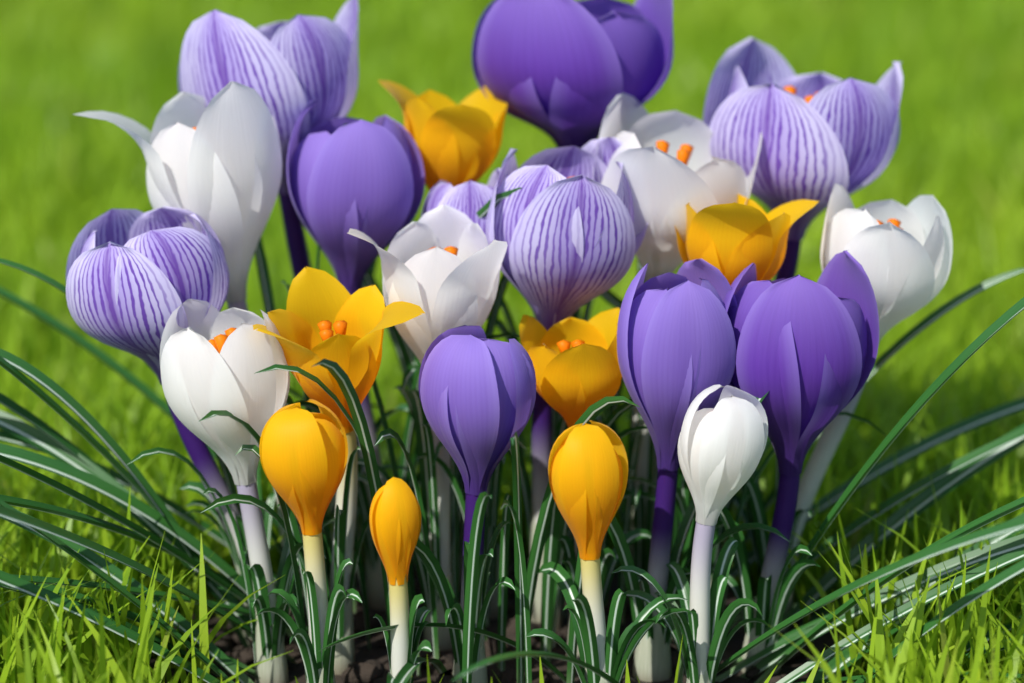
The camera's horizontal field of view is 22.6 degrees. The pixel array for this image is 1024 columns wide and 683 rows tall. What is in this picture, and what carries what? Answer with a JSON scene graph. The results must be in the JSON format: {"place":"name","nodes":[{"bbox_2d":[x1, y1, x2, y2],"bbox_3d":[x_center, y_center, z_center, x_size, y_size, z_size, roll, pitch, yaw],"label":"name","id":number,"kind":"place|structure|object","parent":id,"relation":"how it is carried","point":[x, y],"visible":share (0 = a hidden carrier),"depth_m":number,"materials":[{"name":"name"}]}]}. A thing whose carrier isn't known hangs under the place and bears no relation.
{"place":"outdoors","nodes":[
{"label":"outdoors","id":0,"kind":"place"},
{"bbox_2d":[0,0,1009,682],"bbox_3d":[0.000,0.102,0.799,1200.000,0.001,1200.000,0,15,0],"label":"ground","id":1,"kind":"structure","parent":0,"point":[362,652],"depth_m":0.81,"materials":[{"name":"soil"}]},
{"bbox_2d":[66,206,276,646],"bbox_3d":[-0.106,0.031,0.803,0.064,0.144,0.069,0,15,0],"label":"crocus","id":2,"kind":"object","parent":1,"relation":"on","point":[135,278],"visible":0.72,"depth_m":0.77,"materials":[{"name":"purple plant"}]},
{"bbox_2d":[72,81,409,615],"bbox_3d":[-0.077,0.004,0.828,0.102,0.184,0.074,5,16,19],"label":"crocus","id":3,"kind":"object","parent":1,"relation":"on","point":[215,164],"visible":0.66,"depth_m":0.79,"materials":[{"name":"white plant"}]},
{"bbox_2d":[160,299,334,682],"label":"crocus","id":4,"kind":"object","parent":1,"relation":"on","point":[214,359],"visible":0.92,"depth_m":0.76,"materials":[{"name":"white plant"}]},
{"bbox_2d":[178,0,409,573],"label":"crocus","id":5,"kind":"object","parent":1,"relation":"on","point":[289,71],"visible":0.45,"depth_m":0.82,"materials":[{"name":"purple plant"}]},
{"bbox_2d":[256,399,361,682],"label":"crocus","id":6,"kind":"object","parent":1,"relation":"on","point":[303,455],"visible":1,"depth_m":0.74,"materials":[{"name":"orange plant"}]},
{"bbox_2d":[200,267,424,674],"bbox_3d":[-0.058,0.043,0.782,0.066,0.131,0.070,0,15,0],"label":"crocus","id":7,"kind":"object","parent":1,"relation":"on","point":[325,315],"visible":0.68,"depth_m":0.77,"materials":[{"name":"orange plant"}]},
{"bbox_2d":[369,477,431,682],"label":"crocus","id":8,"kind":"object","parent":1,"relation":"on","point":[395,518],"visible":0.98,"depth_m":0.74,"materials":[{"name":"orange plant"}]},
{"bbox_2d":[286,101,526,609],"bbox_3d":[-0.050,0.014,0.810,0.071,0.173,0.122,-14,20,-41],"label":"crocus","id":9,"kind":"object","parent":1,"relation":"on","point":[367,178],"visible":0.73,"depth_m":0.81,"materials":[{"name":"purple plant"}]},
{"bbox_2d":[348,204,507,650],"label":"crocus","id":10,"kind":"object","parent":1,"relation":"on","point":[441,265],"visible":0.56,"depth_m":0.78,"materials":[{"name":"white plant"}]},
{"bbox_2d":[364,80,508,589],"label":"crocus","id":11,"kind":"object","parent":1,"relation":"on","point":[459,144],"visible":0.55,"depth_m":0.82,"materials":[{"name":"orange plant"}]},
{"bbox_2d":[411,168,507,618],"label":"crocus","id":12,"kind":"object","parent":1,"relation":"on","point":[470,198],"visible":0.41,"depth_m":0.80,"materials":[{"name":"purple plant"}]},
{"bbox_2d":[414,325,535,682],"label":"crocus","id":13,"kind":"object","parent":1,"relation":"on","point":[477,391],"visible":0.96,"depth_m":0.75,"materials":[{"name":"purple plant"}]},
{"bbox_2d":[131,621,857,682],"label":"soil","id":14,"kind":"structure","parent":1,"relation":"on","point":[195,679],"depth_m":0.74,"materials":[{"name":"brown soil"}]},
{"bbox_2d":[185,562,810,682],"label":"soil crumbs","id":15,"kind":"object","parent":1,"relation":"on","point":[371,671],"visible":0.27,"depth_m":0.80,"materials":[{"name":"brown soil"}]},
{"bbox_2d":[0,213,1023,682],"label":"lawn","id":16,"kind":"structure","parent":1,"relation":"on","point":[36,633],"depth_m":0.87,"materials":[{"name":"green plant"}]},
{"bbox_2d":[0,258,1023,682],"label":"crocus leaves","id":17,"kind":"object","parent":1,"relation":"on","point":[158,518],"visible":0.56,"depth_m":0.78,"materials":[{"name":"green plant"}]},
{"bbox_2d":[0,0,1023,43],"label":"lawn","id":18,"kind":"structure","parent":1,"relation":"on","point":[478,7],"depth_m":2.10,"materials":[{"name":"green plant"}]},
{"bbox_2d":[485,137,656,630],"bbox_3d":[0.027,0.019,0.810,0.071,0.164,0.050,5,16,18],"label":"crocus","id":19,"kind":"object","parent":1,"relation":"on","point":[560,222],"visible":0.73,"depth_m":0.79,"materials":[{"name":"purple plant"}]},
{"bbox_2d":[472,0,673,540],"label":"crocus","id":20,"kind":"object","parent":1,"relation":"on","point":[562,73],"visible":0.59,"depth_m":0.82,"materials":[{"name":"purple plant"}]},
{"bbox_2d":[519,308,650,660],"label":"crocus","id":21,"kind":"object","parent":1,"relation":"on","point":[576,367],"visible":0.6,"depth_m":0.78,"materials":[{"name":"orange plant"}]},
{"bbox_2d":[525,420,694,682],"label":"crocus","id":22,"kind":"object","parent":1,"relation":"on","point":[588,470],"visible":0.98,"depth_m":0.74,"materials":[{"name":"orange plant"}]},
{"bbox_2d":[593,93,761,601],"bbox_3d":[0.054,-0.001,0.862,0.071,0.175,0.140,5,16,19],"label":"crocus","id":23,"kind":"object","parent":1,"relation":"on","point":[672,167],"visible":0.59,"depth_m":0.81,"materials":[{"name":"white plant"}]},
{"bbox_2d":[610,384,769,682],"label":"crocus","id":24,"kind":"object","parent":1,"relation":"on","point":[722,445],"visible":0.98,"depth_m":0.75,"materials":[{"name":"white plant"}]},
{"bbox_2d":[607,258,790,681],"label":"crocus","id":25,"kind":"object","parent":1,"relation":"on","point":[676,347],"visible":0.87,"depth_m":0.76,"materials":[{"name":"purple plant"}]},
{"bbox_2d":[600,37,902,579],"bbox_3d":[0.072,-0.005,0.855,0.110,0.187,0.068,0,15,0],"label":"crocus","id":26,"kind":"object","parent":1,"relation":"on","point":[823,133],"visible":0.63,"depth_m":0.81,"materials":[{"name":"purple plant"}]},
{"bbox_2d":[674,194,886,588],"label":"crocus","id":27,"kind":"object","parent":1,"relation":"on","point":[731,242],"visible":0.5,"depth_m":0.78,"materials":[{"name":"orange plant"}]},
{"bbox_2d":[711,250,878,674],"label":"crocus","id":28,"kind":"object","parent":1,"relation":"on","point":[806,352],"visible":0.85,"depth_m":0.76,"materials":[{"name":"purple plant"}]},
{"bbox_2d":[734,183,952,614],"bbox_3d":[0.084,0.024,0.814,0.106,0.151,0.044,0,15,0],"label":"crocus","id":29,"kind":"object","parent":1,"relation":"on","point":[901,254],"visible":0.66,"depth_m":0.80,"materials":[{"name":"white plant"}]},
{"bbox_2d":[0,0,1023,319],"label":"lawn","id":30,"kind":"structure","parent":0,"point":[66,176],"depth_m":1.66,"materials":[{"name":"green plant"}]}
]}

